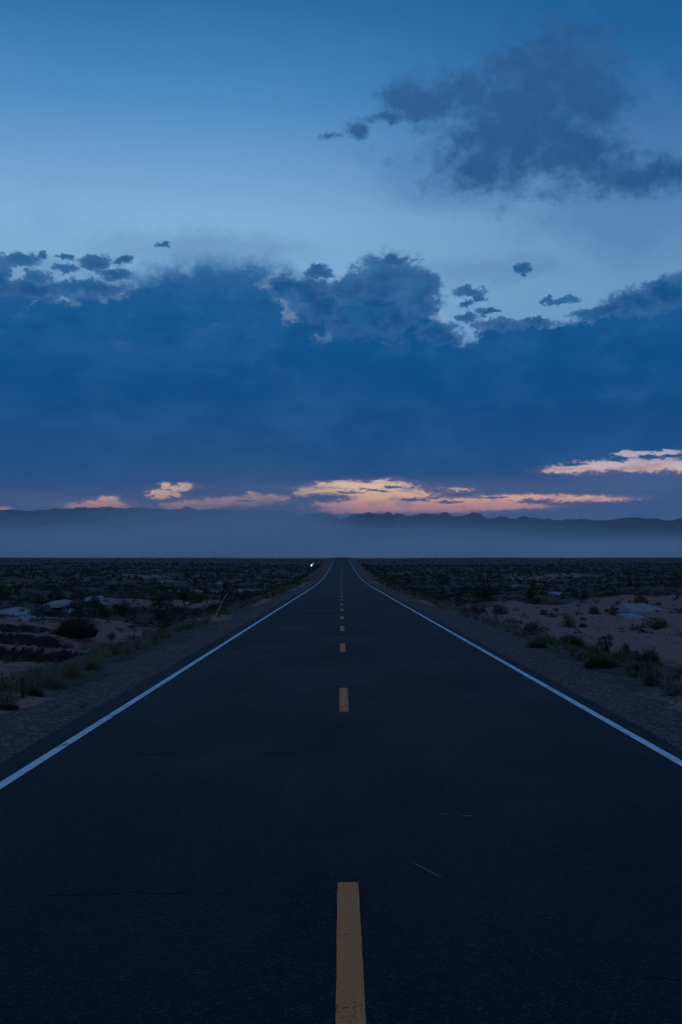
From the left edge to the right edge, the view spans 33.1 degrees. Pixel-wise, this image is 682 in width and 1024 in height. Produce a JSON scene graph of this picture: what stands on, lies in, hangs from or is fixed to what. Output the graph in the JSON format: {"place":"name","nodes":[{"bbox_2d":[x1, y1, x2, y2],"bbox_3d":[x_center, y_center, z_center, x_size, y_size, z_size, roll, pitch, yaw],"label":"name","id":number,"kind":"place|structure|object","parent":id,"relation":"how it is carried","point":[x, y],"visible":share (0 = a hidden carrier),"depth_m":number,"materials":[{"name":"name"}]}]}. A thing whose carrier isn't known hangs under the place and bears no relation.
{"place":"outdoors","nodes":[
{"label":"outdoors","id":0,"kind":"place"},
{"bbox_2d":[0,558,332,762],"bbox_3d":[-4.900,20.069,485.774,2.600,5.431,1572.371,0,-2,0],"label":"gravel shoulder","id":1,"kind":"object","parent":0,"point":[32,733],"visible":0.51,"depth_m":20.81},
{"bbox_2d":[40,670,69,689],"bbox_3d":[-5.287,3.070,21.216,0.628,0.442,0.656,2,-3,-37],"label":"dry tussock","id":2,"kind":"object","parent":1,"relation":"on","point":[56,684],"visible":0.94,"depth_m":21.17,"materials":[{"name":"brown plant"}]},
{"bbox_2d":[58,660,87,678],"bbox_3d":[-5.391,3.117,23.009,0.657,0.480,0.678,1,-3,-33],"label":"dry tussock","id":3,"kind":"object","parent":1,"relation":"on","point":[73,673],"visible":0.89,"depth_m":22.93,"materials":[{"name":"brown plant"}]},
{"bbox_2d":[79,653,106,670],"bbox_3d":[-5.534,3.334,25.598,0.711,0.448,0.742,0,-2,5],"label":"dry tussock","id":4,"kind":"object","parent":1,"relation":"on","point":[95,666],"visible":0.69,"depth_m":25.55,"materials":[{"name":"brown plant"}]},
{"bbox_2d":[215,593,227,617],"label":"bare branch","id":5,"kind":"object","parent":1,"relation":"on","point":[220,606],"visible":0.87,"depth_m":50.76,"materials":[{"name":"brown wood"}]},
{"bbox_2d":[0,506,340,555],"bbox_3d":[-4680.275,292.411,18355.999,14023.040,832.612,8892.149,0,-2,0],"label":"mountains","id":6,"kind":"structure","parent":0,"point":[112,531],"depth_m":17745.47,"materials":[{"name":"blue stone"}]},
{"bbox_2d":[0,557,681,1023],"bbox_3d":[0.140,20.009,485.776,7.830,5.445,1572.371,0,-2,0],"label":"road","id":7,"kind":"structure","parent":0,"point":[250,823],"depth_m":8.72,"materials":[{"name":"black asphalt"}]},
{"bbox_2d":[0,556,681,713],"bbox_3d":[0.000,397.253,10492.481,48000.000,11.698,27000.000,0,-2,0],"label":"ground","id":8,"kind":"structure","parent":0,"point":[30,654],"depth_m":84.96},
{"bbox_2d":[0,699,22,710],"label":"green tussock","id":9,"kind":"object","parent":8,"relation":"on","point":[8,707],"visible":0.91,"depth_m":18.05,"materials":[{"name":"green plant"}]},
{"bbox_2d":[0,607,30,616],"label":"rock slab","id":10,"kind":"object","parent":8,"relation":"on","point":[15,611],"visible":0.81,"depth_m":69.78,"materials":[{"name":"stone"}]},
{"bbox_2d":[20,677,24,697],"bbox_3d":[-5.440,3.070,19.598,0.079,0.498,0.060,0,-2,0],"label":"wooden stake","id":11,"kind":"object","parent":8,"relation":"on","point":[22,687],"visible":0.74,"depth_m":19.58,"materials":[{"name":"brown wood"}]},
{"bbox_2d":[13,616,38,620],"bbox_3d":[-13.068,4.443,47.526,0.871,0.247,1.541,0,-2,7],"label":"rock slab","id":12,"kind":"object","parent":8,"relation":"on","point":[25,618],"visible":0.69,"depth_m":47.42,"materials":[{"name":"stone"}]},
{"bbox_2d":[25,684,46,696],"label":"green tussock","id":13,"kind":"object","parent":8,"relation":"on","point":[36,692],"visible":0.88,"depth_m":19.86,"materials":[{"name":"green plant"}]},
{"bbox_2d":[29,594,48,603],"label":"feathery shrub","id":14,"kind":"object","parent":8,"relation":"on","point":[46,600],"visible":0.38,"depth_m":79.03,"materials":[{"name":"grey plant"}]},
{"bbox_2d":[42,599,73,607],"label":"rock slab","id":15,"kind":"object","parent":8,"relation":"on","point":[57,603],"visible":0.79,"depth_m":77.62,"materials":[{"name":"stone"}]},
{"bbox_2d":[52,591,64,600],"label":"bushy shrub","id":16,"kind":"object","parent":8,"relation":"on","point":[57,597],"visible":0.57,"depth_m":81.53,"materials":[{"name":"green plant"}]},
{"bbox_2d":[67,601,77,607],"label":"bushy shrub","id":17,"kind":"object","parent":8,"relation":"on","point":[72,605],"visible":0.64,"depth_m":75.96,"materials":[{"name":"green plant"}]},
{"bbox_2d":[46,607,103,638],"bbox_3d":[-9.614,4.005,41.786,2.259,1.172,2.326,0,-2,-1],"label":"feathery shrub","id":18,"kind":"object","parent":8,"relation":"on","point":[71,627],"visible":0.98,"depth_m":41.44,"materials":[{"name":"green plant"}]},
{"bbox_2d":[71,606,84,616],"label":"bushy shrub","id":19,"kind":"object","parent":8,"relation":"on","point":[81,613],"visible":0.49,"depth_m":66.38,"materials":[{"name":"green plant"}]},
{"bbox_2d":[84,596,103,600],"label":"rock slab","id":20,"kind":"object","parent":8,"relation":"on","point":[90,598],"visible":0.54,"depth_m":95.52,"materials":[{"name":"stone"}]},
{"bbox_2d":[86,593,102,607],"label":"bushy shrub","id":21,"kind":"object","parent":8,"relation":"on","point":[97,603],"visible":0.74,"depth_m":77.83,"materials":[{"name":"green plant"}]},
{"bbox_2d":[92,605,110,617],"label":"bushy shrub","id":22,"kind":"object","parent":8,"relation":"on","point":[102,611],"visible":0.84,"depth_m":63.94,"materials":[{"name":"green plant"}]},
{"bbox_2d":[107,630,115,639],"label":"brown shrub","id":23,"kind":"object","parent":8,"relation":"on","point":[112,635],"visible":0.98,"depth_m":44.00,"materials":[{"name":"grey plant"}]},
{"bbox_2d":[111,598,134,615],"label":"bushy shrub","id":24,"kind":"object","parent":8,"relation":"on","point":[124,605],"visible":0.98,"depth_m":66.74,"materials":[{"name":"green plant"}]},
{"bbox_2d":[149,592,170,608],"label":"bushy shrub","id":25,"kind":"object","parent":8,"relation":"on","point":[159,600],"visible":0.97,"depth_m":86.10,"materials":[{"name":"green plant"}]},
{"bbox_2d":[188,592,203,602],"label":"sage shrub","id":26,"kind":"object","parent":8,"relation":"on","point":[199,598],"visible":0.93,"depth_m":94.94,"materials":[{"name":"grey plant"}]},
{"bbox_2d":[206,602,219,611],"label":"bushy shrub","id":27,"kind":"object","parent":8,"relation":"on","point":[213,606],"visible":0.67,"depth_m":64.19,"materials":[{"name":"green plant"}]},
{"bbox_2d":[220,590,230,600],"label":"bushy shrub","id":28,"kind":"object","parent":8,"relation":"on","point":[222,596],"visible":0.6,"depth_m":102.71,"materials":[{"name":"green plant"}]},
{"bbox_2d":[225,595,231,602],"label":"sage shrub","id":29,"kind":"object","parent":8,"relation":"on","point":[228,599],"visible":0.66,"depth_m":89.50,"materials":[{"name":"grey plant"}]},
{"bbox_2d":[0,557,681,633],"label":"scrub","id":30,"kind":"object","parent":8,"relation":"on","point":[442,581],"visible":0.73,"depth_m":209.97,"materials":[{"name":"green plant"}]},
{"bbox_2d":[0,598,681,760],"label":"pebbles","id":31,"kind":"object","parent":8,"relation":"on","point":[2,672],"visible":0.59,"depth_m":33.81,"materials":[{"name":"stone"}]},
{"bbox_2d":[469,602,483,614],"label":"round shrub","id":32,"kind":"object","parent":8,"relation":"on","point":[475,609],"visible":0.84,"depth_m":61.20,"materials":[{"name":"green plant"}]},
{"bbox_2d":[471,581,495,600],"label":"bushy shrub","id":33,"kind":"object","parent":8,"relation":"on","point":[486,593],"visible":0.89,"depth_m":106.35,"materials":[{"name":"green plant"}]},
{"bbox_2d":[491,603,509,613],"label":"round shrub","id":34,"kind":"object","parent":8,"relation":"on","point":[496,608],"visible":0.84,"depth_m":79.18,"materials":[{"name":"green plant"}]},
{"bbox_2d":[525,588,534,598],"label":"round shrub","id":35,"kind":"object","parent":8,"relation":"on","point":[530,595],"visible":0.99,"depth_m":106.92,"materials":[{"name":"green plant"}]},
{"bbox_2d":[522,619,547,633],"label":"brown shrub","id":36,"kind":"object","parent":8,"relation":"on","point":[533,626],"visible":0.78,"depth_m":41.67,"materials":[{"name":"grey plant"}]},
{"bbox_2d":[521,637,549,647],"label":"green tussock","id":37,"kind":"object","parent":8,"relation":"on","point":[538,644],"visible":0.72,"depth_m":32.42,"materials":[{"name":"green plant"}]},
{"bbox_2d":[533,596,542,603],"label":"bushy shrub","id":38,"kind":"object","parent":8,"relation":"on","point":[537,600],"visible":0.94,"depth_m":100.77,"materials":[{"name":"green plant"}]},
{"bbox_2d":[545,611,558,616],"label":"brown shrub","id":39,"kind":"object","parent":8,"relation":"on","point":[554,615],"visible":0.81,"depth_m":65.70,"materials":[{"name":"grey plant"}]},
{"bbox_2d":[549,592,564,595],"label":"rock slab","id":40,"kind":"object","parent":8,"relation":"on","point":[557,593],"visible":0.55,"depth_m":124.93,"materials":[{"name":"stone"}]},
{"bbox_2d":[561,614,576,627],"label":"round shrub","id":41,"kind":"object","parent":8,"relation":"on","point":[566,622],"visible":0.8,"depth_m":54.24,"materials":[{"name":"green plant"}]},
{"bbox_2d":[554,633,589,646],"bbox_3d":[6.816,3.771,33.982,1.271,0.486,1.218,1,-2,-19],"label":"green tussock","id":42,"kind":"object","parent":8,"relation":"on","point":[575,641],"visible":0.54,"depth_m":33.90,"materials":[{"name":"green plant"}]},
{"bbox_2d":[580,593,588,599],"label":"bushy shrub","id":43,"kind":"object","parent":8,"relation":"on","point":[584,595],"visible":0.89,"depth_m":103.36,"materials":[{"name":"green plant"}]},
{"bbox_2d":[588,606,599,614],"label":"round shrub","id":44,"kind":"object","parent":8,"relation":"on","point":[593,610],"visible":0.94,"depth_m":69.99,"materials":[{"name":"green plant"}]},
{"bbox_2d":[595,633,612,652],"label":"bushy shrub","id":45,"kind":"object","parent":8,"relation":"on","point":[605,648],"visible":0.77,"depth_m":33.25,"materials":[{"name":"green plant"}]},
{"bbox_2d":[604,607,618,615],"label":"sage shrub","id":46,"kind":"object","parent":8,"relation":"on","point":[611,612],"visible":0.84,"depth_m":66.64,"materials":[{"name":"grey plant"}]},
{"bbox_2d":[621,641,629,650],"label":"brown shrub","id":47,"kind":"object","parent":8,"relation":"on","point":[626,646],"visible":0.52,"depth_m":39.12,"materials":[{"name":"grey plant"}]},
{"bbox_2d":[616,613,645,618],"bbox_3d":[15.931,5.732,62.871,1.330,0.284,1.976,0,-2,-4],"label":"rock slab","id":48,"kind":"object","parent":8,"relation":"on","point":[633,616],"visible":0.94,"depth_m":62.89,"materials":[{"name":"stone"}]},
{"bbox_2d":[631,650,641,660],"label":"bushy shrub","id":49,"kind":"object","parent":8,"relation":"on","point":[635,654],"visible":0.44,"depth_m":31.28,"materials":[{"name":"green plant"}]},
{"bbox_2d":[634,591,644,601],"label":"bushy shrub","id":50,"kind":"object","parent":8,"relation":"on","point":[641,598],"visible":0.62,"depth_m":90.22,"materials":[{"name":"green plant"}]},
{"bbox_2d":[618,603,662,612],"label":"rock slab","id":51,"kind":"object","parent":8,"relation":"on","point":[629,608],"visible":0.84,"depth_m":78.86,"materials":[{"name":"stone"}]},
{"bbox_2d":[627,661,656,672],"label":"green tussock","id":52,"kind":"object","parent":8,"relation":"on","point":[637,667],"visible":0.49,"depth_m":24.64,"materials":[{"name":"green plant"}]},
{"bbox_2d":[638,646,661,662],"bbox_3d":[9.093,4.282,34.153,1.029,0.590,1.013,1,-3,-34],"label":"feathery shrub","id":53,"kind":"object","parent":8,"relation":"on","point":[647,655],"visible":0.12,"depth_m":34.06,"materials":[{"name":"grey plant"}]},
{"bbox_2d":[642,672,661,686],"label":"sage shrub","id":54,"kind":"object","parent":8,"relation":"on","point":[649,682],"visible":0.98,"depth_m":21.44,"materials":[{"name":"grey plant"}]},
{"bbox_2d":[642,647,661,665],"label":"round shrub","id":55,"kind":"object","parent":8,"relation":"on","point":[652,655],"visible":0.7,"depth_m":28.88,"materials":[{"name":"green plant"}]},
{"bbox_2d":[638,616,670,629],"bbox_3d":[14.838,5.263,54.070,1.616,0.727,1.555,0,-2,7],"label":"bushy shrub","id":56,"kind":"object","parent":8,"relation":"on","point":[659,624],"visible":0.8,"depth_m":54.02,"materials":[{"name":"green plant"}]},
{"bbox_2d":[659,678,681,696],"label":"silver shrub","id":57,"kind":"object","parent":8,"relation":"on","point":[671,691],"visible":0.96,"depth_m":19.86,"materials":[{"name":"green plant"}]},
{"bbox_2d":[0,578,681,702],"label":"grass","id":58,"kind":"structure","parent":0,"point":[165,634],"depth_m":34.42,"materials":[{"name":"plant"}]},
{"bbox_2d":[0,0,681,520],"label":"sky","id":59,"kind":"structure","parent":0,"point":[342,259],"materials":[{"name":"blue"}]},
{"bbox_2d":[271,512,681,555],"bbox_3d":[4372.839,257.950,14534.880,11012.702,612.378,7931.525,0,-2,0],"label":"mountains","id":60,"kind":"structure","parent":0,"point":[423,534],"depth_m":13857.86,"materials":[{"name":"blue stone"}]},
{"bbox_2d":[348,557,681,748],"bbox_3d":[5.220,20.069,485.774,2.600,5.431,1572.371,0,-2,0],"label":"gravel shoulder","id":61,"kind":"object","parent":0,"point":[652,714],"visible":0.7,"depth_m":23.80},
{"bbox_2d":[579,651,630,668],"bbox_3d":[5.880,3.297,25.715,1.279,0.450,1.247,0,-2,7],"label":"green tussock","id":62,"kind":"object","parent":61,"relation":"on","point":[601,663],"visible":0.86,"depth_m":25.59,"materials":[{"name":"green plant"}]}
]}

